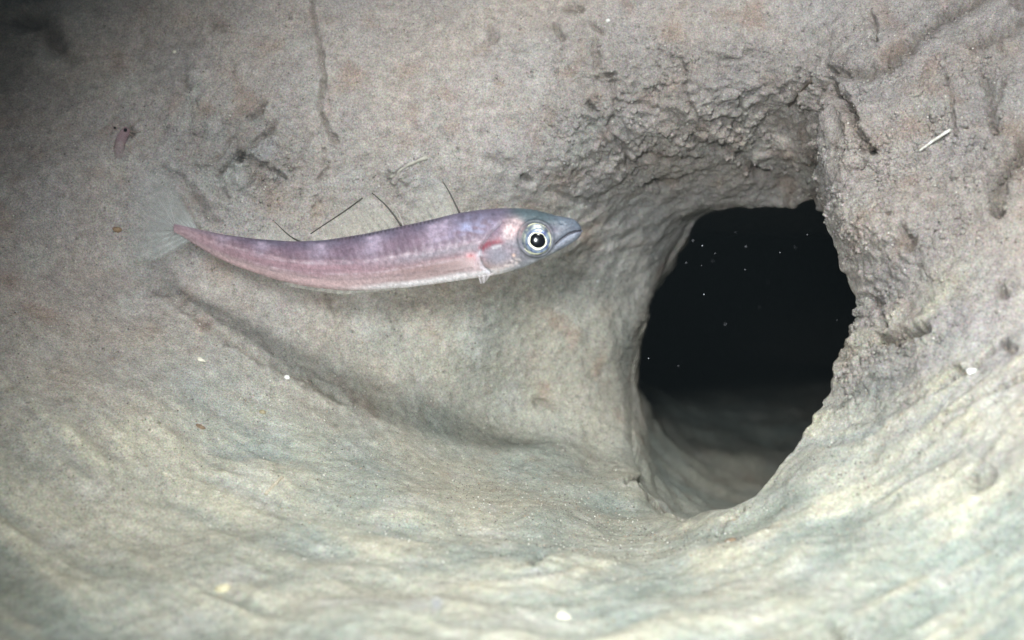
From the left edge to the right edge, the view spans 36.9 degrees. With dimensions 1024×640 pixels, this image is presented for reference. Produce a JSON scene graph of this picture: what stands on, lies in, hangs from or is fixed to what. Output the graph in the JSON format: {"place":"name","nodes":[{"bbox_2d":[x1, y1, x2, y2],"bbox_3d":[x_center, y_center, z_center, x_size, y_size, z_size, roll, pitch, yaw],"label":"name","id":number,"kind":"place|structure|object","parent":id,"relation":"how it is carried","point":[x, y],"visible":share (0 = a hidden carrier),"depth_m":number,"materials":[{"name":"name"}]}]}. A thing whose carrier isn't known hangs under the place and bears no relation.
{"place":"outdoors","nodes":[
{"label":"outdoors","id":0,"kind":"place"},
{"bbox_2d":[149,182,581,290],"bbox_3d":[-0.067,-0.033,0.596,0.189,0.043,0.022,4,19,13],"label":"fish","id":1,"kind":"object","parent":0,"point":[459,246],"visible":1,"depth_m":0.58},
{"bbox_2d":[0,0,1023,639],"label":"seabed","id":2,"kind":"structure","parent":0,"point":[726,400],"depth_m":0.63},
{"bbox_2d":[112,227,121,232],"bbox_3d":[-0.165,-0.038,0.642,0.004,0.002,0.003,0,18,0],"label":"pebble","id":3,"kind":"object","parent":2,"relation":"on","point":[117,229],"visible":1,"depth_m":0.64,"materials":[{"name":"brown stone"}]},
{"bbox_2d":[111,117,144,152],"bbox_3d":[-0.162,-0.068,0.647,0.016,0.033,0.011,-2,18,-7],"label":"shrimp","id":4,"kind":"object","parent":2,"relation":"on","point":[125,129],"visible":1,"depth_m":0.65,"materials":[{"name":"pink food"}]},
{"bbox_2d":[196,424,205,428],"bbox_3d":[-0.120,0.041,0.594,0.004,0.003,0.002,0,18,0],"label":"pebble","id":5,"kind":"object","parent":2,"relation":"on","point":[200,426],"visible":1,"depth_m":0.59,"materials":[{"name":"brown stone"}]},
{"bbox_2d":[214,583,230,592],"bbox_3d":[-0.091,0.085,0.484,0.005,0.003,0.004,0,18,0],"label":"pebble","id":6,"kind":"object","parent":2,"relation":"on","point":[225,587],"visible":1,"depth_m":0.48,"materials":[{"name":"beige stone"}]},
{"bbox_2d":[264,476,283,494],"bbox_3d":[-0.088,0.061,0.568,0.006,0.003,0.013,0,18,0],"label":"plant stem","id":7,"kind":"object","parent":2,"relation":"on","point":[274,484],"visible":1,"depth_m":0.57,"materials":[{"name":"plant"}]},
{"bbox_2d":[390,155,427,177],"bbox_3d":[-0.044,-0.065,0.656,0.016,0.010,0.005,0,18,0],"label":"worm tube","id":8,"kind":"object","parent":2,"relation":"on","point":[424,158],"visible":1,"depth_m":0.66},
{"bbox_2d":[432,599,440,607],"bbox_3d":[-0.018,0.067,0.360,0.002,0.002,0.002,0,18,0],"label":"drifting flake","id":9,"kind":"object","parent":2,"relation":"on","point":[436,604],"visible":1,"depth_m":0.36,"materials":[{"name":"white"}]},
{"bbox_2d":[0,0,1023,637],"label":"mud crumbs","id":10,"kind":"object","parent":2,"relation":"on","point":[968,172],"visible":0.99,"depth_m":0.58,"materials":[{"name":"grey soil"}]},
{"bbox_2d":[0,0,1023,639],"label":"sediment grains","id":11,"kind":"object","parent":2,"relation":"on","point":[544,398],"visible":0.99,"depth_m":0.57},
{"bbox_2d":[556,612,570,618],"bbox_3d":[0.015,0.087,0.452,0.004,0.003,0.003,0,18,0],"label":"pebble","id":12,"kind":"object","parent":2,"relation":"on","point":[562,615],"visible":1,"depth_m":0.45,"materials":[{"name":"white stone"}]},
{"bbox_2d":[724,538,735,541],"bbox_3d":[0.075,0.075,0.525,0.004,0.002,0.002,0,18,0],"label":"fragment","id":13,"kind":"object","parent":2,"relation":"on","point":[731,539],"visible":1,"depth_m":0.52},
{"bbox_2d":[788,80,811,107],"bbox_3d":[0.121,-0.095,0.647,0.006,0.015,0.023,0,18,0],"label":"plant stem","id":14,"kind":"object","parent":2,"relation":"on","point":[803,88],"visible":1,"depth_m":0.64,"materials":[{"name":"plant"}]},
{"bbox_2d":[918,129,951,151],"bbox_3d":[0.158,-0.067,0.573,0.012,0.009,0.002,0,18,0],"label":"spine fragment","id":15,"kind":"object","parent":2,"relation":"on","point":[941,135],"visible":1,"depth_m":0.57,"materials":[{"name":"white"}]},
{"bbox_2d":[966,368,976,374],"bbox_3d":[0.156,0.017,0.521,0.004,0.002,0.003,0,18,0],"label":"shell fragment","id":16,"kind":"object","parent":2,"relation":"on","point":[970,371],"visible":1,"depth_m":0.52,"materials":[{"name":"white"}]}
]}

